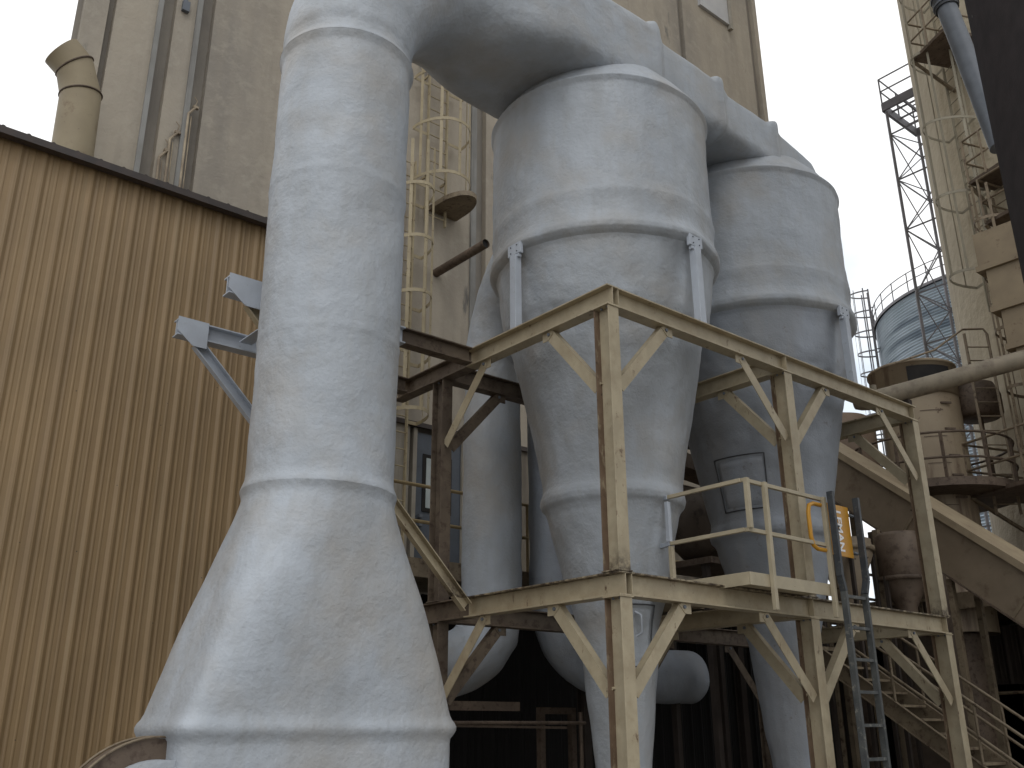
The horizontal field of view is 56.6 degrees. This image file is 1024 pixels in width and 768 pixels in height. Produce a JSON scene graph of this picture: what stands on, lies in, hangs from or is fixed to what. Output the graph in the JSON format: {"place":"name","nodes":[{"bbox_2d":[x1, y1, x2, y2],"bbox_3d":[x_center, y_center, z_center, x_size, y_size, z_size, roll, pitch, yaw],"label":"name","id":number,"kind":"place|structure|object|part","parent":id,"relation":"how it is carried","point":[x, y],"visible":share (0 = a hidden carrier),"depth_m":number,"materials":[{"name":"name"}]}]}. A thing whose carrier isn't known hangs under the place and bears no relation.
{"place":"outdoors","nodes":[
{"label":"outdoors","id":0,"kind":"place"},
{"bbox_2d":[0,124,267,767],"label":"corrugated building","id":1,"kind":"structure","parent":0,"point":[124,428],"depth_m":12.18,"materials":[{"name":"beige metal"}]},
{"bbox_2d":[45,39,102,156],"bbox_3d":[-6.293,-3.888,13.540,0.843,2.251,0.596,16,-26,-37],"label":"roof vent pipe","id":2,"kind":"object","parent":1,"relation":"on","point":[70,63],"visible":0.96,"depth_m":13.46,"materials":[{"name":"metal"}]},
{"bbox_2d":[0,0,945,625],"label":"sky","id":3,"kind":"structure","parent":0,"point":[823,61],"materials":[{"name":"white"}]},
{"bbox_2d":[394,479,852,767],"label":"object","id":4,"kind":"structure","parent":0,"point":[419,567],"depth_m":15.09,"materials":[{"name":"beige metal"}]},
{"bbox_2d":[666,453,732,767],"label":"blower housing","id":5,"kind":"object","parent":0,"point":[700,558],"visible":0.32,"depth_m":15.39,"materials":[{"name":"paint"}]},
{"bbox_2d":[527,419,709,703],"bbox_3d":[1.639,2.702,15.149,3.375,4.510,0.876,16,-26,-37],"label":"insulated pipe","id":6,"kind":"object","parent":5,"relation":"attached to","point":[683,677],"visible":0.43,"depth_m":14.29,"materials":[{"name":"metal"}]},
{"bbox_2d":[877,63,990,531],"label":"lattice tower","id":7,"kind":"structure","parent":0,"point":[894,101],"depth_m":34.69,"materials":[{"name":"grey metal"}]},
{"bbox_2d":[930,0,995,153],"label":"down pipe","id":8,"kind":"object","parent":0,"point":[947,13],"visible":0.85,"depth_m":18.11,"materials":[{"name":"grey metal"}]},
{"label":"ground","id":9,"kind":"structure","parent":0,"visible":0},
{"bbox_2d":[79,736,175,767],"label":"fan housing","id":10,"kind":"object","parent":9,"relation":"on","point":[143,752],"visible":0.62,"depth_m":6.87,"materials":[{"name":"metal"}]},
{"bbox_2d":[71,0,768,579],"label":"concrete tower","id":11,"kind":"structure","parent":9,"relation":"on","point":[161,66],"depth_m":16.91,"materials":[{"name":"beige concrete"}]},
{"bbox_2d":[155,139,169,179],"bbox_3d":[-5.593,-3.100,15.073,0.171,1.815,0.062,16,-26,-37],"label":"conduit","id":12,"kind":"object","parent":11,"relation":"attached to","point":[165,151],"visible":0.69,"depth_m":15.18,"materials":[{"name":"metal"}]},
{"bbox_2d":[164,121,180,182],"bbox_3d":[-5.495,-3.260,15.221,0.171,2.215,0.062,16,-26,-37],"label":"conduit","id":13,"kind":"object","parent":11,"relation":"attached to","point":[176,132],"visible":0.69,"depth_m":15.33,"materials":[{"name":"metal"}]},
{"bbox_2d":[181,0,190,13],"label":"conduit","id":14,"kind":"object","parent":11,"relation":"attached to","point":[186,4],"visible":1,"depth_m":16.29,"materials":[{"name":"grey metal"}]},
{"bbox_2d":[178,97,198,187],"bbox_3d":[-5.313,-3.489,15.469,0.171,2.815,0.062,16,-26,-37],"label":"conduit","id":15,"kind":"object","parent":11,"relation":"attached to","point":[194,107],"visible":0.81,"depth_m":15.57,"materials":[{"name":"metal"}]},
{"bbox_2d":[395,138,435,543],"bbox_3d":[-1.853,-0.660,16.911,0.890,8.150,0.965,16,-26,-37],"label":"caged ladder","id":16,"kind":"object","parent":11,"relation":"attached to","point":[409,309],"visible":0.46,"depth_m":17.23,"materials":[{"name":"metal"}]},
{"bbox_2d":[414,433,460,562],"bbox_3d":[-1.325,2.269,16.995,1.010,2.760,0.130,16,-26,-37],"label":"door","id":17,"kind":"structure","parent":11,"relation":"in","point":[423,470],"depth_m":17.09,"materials":[{"name":"grey metal"}]},
{"bbox_2d":[413,68,476,228],"bbox_3d":[-1.300,-6.021,19.365,1.225,6.000,1.000,16,-26,-37],"label":"caged ladder","id":18,"kind":"object","parent":11,"relation":"attached to","point":[456,206],"visible":0.59,"depth_m":18.73,"materials":[{"name":"metal"}]},
{"bbox_2d":[433,239,489,276],"bbox_3d":[-1.009,-2.350,17.990,0.170,0.213,1.605,17,-26,-39],"label":"stub pipe","id":19,"kind":"object","parent":11,"relation":"attached to","point":[463,256],"visible":0.98,"depth_m":17.85,"materials":[{"name":"brown metal"}]},
{"bbox_2d":[134,0,814,767],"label":"exhaust duct","id":20,"kind":"object","parent":9,"relation":"on","point":[304,638],"visible":0.73,"depth_m":8.41,"materials":[{"name":"metal"}]},
{"bbox_2d":[447,701,585,767],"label":"pipe rack","id":21,"kind":"object","parent":9,"relation":"on","point":[482,706],"visible":0.5,"depth_m":12.12,"materials":[{"name":"brown metal"}]},
{"bbox_2d":[536,707,576,767],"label":"door frame","id":22,"kind":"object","parent":9,"relation":"on","point":[541,712],"depth_m":15.08,"materials":[{"name":"brown metal"}]},
{"bbox_2d":[172,272,972,767],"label":"support frame","id":23,"kind":"object","parent":9,"relation":"on","point":[618,584],"visible":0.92,"depth_m":10.88,"materials":[{"name":"beige metal"}]},
{"bbox_2d":[660,477,839,617],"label":"work platform","id":24,"kind":"structure","parent":23,"relation":"on","point":[773,583],"depth_m":10.08,"materials":[{"name":"beige paint"}]},
{"bbox_2d":[806,501,858,558],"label":"safety gate","id":25,"kind":"structure","parent":24,"relation":"attached to","point":[843,515],"depth_m":10.82,"materials":[{"name":"yellow metal"}]},
{"bbox_2d":[490,64,719,767],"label":"cyclone separator","id":26,"kind":"object","parent":9,"relation":"on","point":[600,175],"visible":0.78,"depth_m":11.14,"materials":[{"name":"metal"}]},
{"bbox_2d":[448,255,521,696],"bbox_3d":[-0.567,0.805,13.448,2.480,6.957,2.367,12,-23,-30],"label":"insulated pipe","id":27,"kind":"object","parent":26,"relation":"attached to","point":[491,525],"visible":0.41,"depth_m":13.84,"materials":[{"name":"metal"}]},
{"bbox_2d":[420,594,837,767],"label":"back wall","id":28,"kind":"structure","parent":9,"relation":"on","point":[529,677],"depth_m":17.16,"materials":[{"name":"black"}]},
{"bbox_2d":[688,155,857,767],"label":"cyclone separator","id":29,"kind":"object","parent":9,"relation":"on","point":[781,284],"visible":0.56,"depth_m":13.02,"materials":[{"name":"metal"}]},
{"bbox_2d":[826,412,880,767],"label":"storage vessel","id":30,"kind":"object","parent":9,"relation":"on","point":[868,437],"visible":0.09,"depth_m":19.60,"materials":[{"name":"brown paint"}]},
{"bbox_2d":[826,573,880,767],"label":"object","id":31,"kind":"object","parent":9,"relation":"on","point":[841,727],"visible":0.1,"depth_m":16.02,"materials":[{"name":"brown metal"}]},
{"bbox_2d":[826,491,890,767],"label":"ladder","id":32,"kind":"object","parent":9,"relation":"on","point":[872,660],"visible":1,"depth_m":10.37,"materials":[{"name":"grey metal"}]},
{"bbox_2d":[822,536,902,767],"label":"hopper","id":33,"kind":"object","parent":9,"relation":"on","point":[852,572],"visible":0.3,"depth_m":15.54,"materials":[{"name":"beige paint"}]},
{"bbox_2d":[874,530,924,767],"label":"drum housing","id":34,"kind":"object","parent":9,"relation":"on","point":[899,570],"visible":0.62,"depth_m":15.82,"materials":[{"name":"paint"}]},
{"bbox_2d":[867,532,969,767],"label":"staircase","id":35,"kind":"structure","parent":9,"relation":"on","point":[932,758],"depth_m":17.34,"materials":[{"name":"metal"}]},
{"bbox_3d":[7.210,3.820,18.169,0.017,1.800,0.450,16,-26,-37],"label":"door","id":36,"kind":"part","parent":35,"relation":"part of","materials":[{"name":"metal"}]},
{"bbox_2d":[919,602,923,612],"bbox_3d":[7.398,3.780,17.552,0.440,1.650,0.050,16,-26,-37],"label":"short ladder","id":37,"kind":"object","parent":35,"relation":"attached to","point":[921,607],"visible":0.02,"depth_m":17.55,"materials":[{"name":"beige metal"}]},
{"bbox_3d":[7.551,3.680,17.789,0.017,1.800,0.450,16,-26,-37],"label":"door","id":38,"kind":"part","parent":35,"relation":"part of","materials":[{"name":"metal"}]},
{"bbox_2d":[822,623,1023,767],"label":"staircase","id":39,"kind":"structure","parent":9,"relation":"on","point":[918,718],"depth_m":13.94,"materials":[{"name":"beige metal"}]},
{"bbox_2d":[835,442,1023,767],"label":"inclined conveyor","id":40,"kind":"object","parent":9,"relation":"on","point":[981,564],"visible":0.48,"depth_m":15.69,"materials":[{"name":"metal"}]},
{"bbox_2d":[872,256,991,531],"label":"steel grain bin","id":41,"kind":"object","parent":9,"relation":"on","point":[897,329],"visible":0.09,"depth_m":46.59,"materials":[{"name":"grey metal"}]},
{"bbox_2d":[851,288,886,456],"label":"caged ladder","id":42,"kind":"object","parent":41,"relation":"attached to","point":[867,336],"visible":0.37,"depth_m":50.87,"materials":[{"name":"grey metal"}]},
{"bbox_2d":[855,358,1018,754],"bbox_3d":[8.600,3.804,18.831,3.250,9.070,3.250,16,-26,-37],"label":"storage vessel","id":43,"kind":"object","parent":9,"relation":"on","point":[943,430],"visible":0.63,"depth_m":18.77,"materials":[{"name":"paint"}]},
{"bbox_2d":[895,328,1022,514],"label":"access ladder","id":44,"kind":"object","parent":43,"relation":"attached to","point":[979,416],"visible":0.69,"depth_m":19.23,"materials":[{"name":"beige metal"}]},
{"bbox_2d":[958,380,1003,476],"bbox_3d":[9.701,1.119,19.557,0.920,2.400,0.920,16,-26,-37],"label":"ladder","id":45,"kind":"object","parent":43,"relation":"attached to","point":[968,407],"visible":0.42,"depth_m":19.50,"materials":[{"name":"brown metal"}]},
{"bbox_2d":[852,591,1023,767],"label":"open shed","id":46,"kind":"structure","parent":9,"relation":"on","point":[1007,647],"depth_m":18.74,"materials":[{"name":"brown metal"}]},
{"bbox_2d":[853,350,1023,410],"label":"overhead pipe","id":47,"kind":"object","parent":9,"relation":"on","point":[906,391],"visible":0.37,"depth_m":17.29,"materials":[{"name":"metal"}]},
{"bbox_2d":[897,0,1023,706],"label":"grain silo","id":48,"kind":"object","parent":9,"relation":"on","point":[969,308],"visible":0.25,"depth_m":22.25,"materials":[{"name":"beige metal"}]},
{"bbox_2d":[905,0,972,92],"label":"ladder landing","id":49,"kind":"object","parent":48,"relation":"attached to","point":[936,47],"visible":0.63,"depth_m":22.39,"materials":[{"name":"brown metal"}]},
{"bbox_2d":[899,0,991,311],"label":"caged ladder","id":50,"kind":"object","parent":48,"relation":"attached to","point":[956,137],"visible":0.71,"depth_m":21.71,"materials":[{"name":"beige metal"}]},
{"bbox_2d":[960,127,1002,212],"bbox_3d":[10.484,-4.665,20.566,0.746,1.794,1.010,7,-21,-19],"label":"ladder landing","id":51,"kind":"object","parent":48,"relation":"attached to","point":[994,177],"visible":0.57,"depth_m":20.74,"materials":[{"name":"brown metal"}]},
{"bbox_2d":[961,423,1023,532],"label":"ladder landing","id":52,"kind":"object","parent":48,"relation":"attached to","point":[1009,492],"visible":0.93,"depth_m":18.61,"materials":[{"name":"brown metal"}]},
{"bbox_2d":[976,166,1010,228],"bbox_3d":[10.608,-3.707,19.837,0.795,1.795,1.260,8,-22,-23],"label":"ladder landing","id":53,"kind":"object","parent":48,"relation":"attached to","point":[1002,217],"visible":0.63,"depth_m":20.14,"materials":[{"name":"brown metal"}]},
{"bbox_2d":[968,182,1023,455],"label":"caged ladder","id":54,"kind":"object","parent":48,"relation":"attached to","point":[999,328],"visible":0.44,"depth_m":19.45,"materials":[{"name":"grey metal"}]},
{"bbox_2d":[964,0,1023,281],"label":"charcoal tank","id":55,"kind":"object","parent":9,"relation":"on","point":[997,29],"depth_m":8.08,"materials":[{"name":"metal"}]},
{"bbox_2d":[972,221,1023,386],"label":"box housing","id":56,"kind":"object","parent":9,"relation":"on","point":[998,267],"visible":0.96,"depth_m":18.60,"materials":[{"name":"paint"}]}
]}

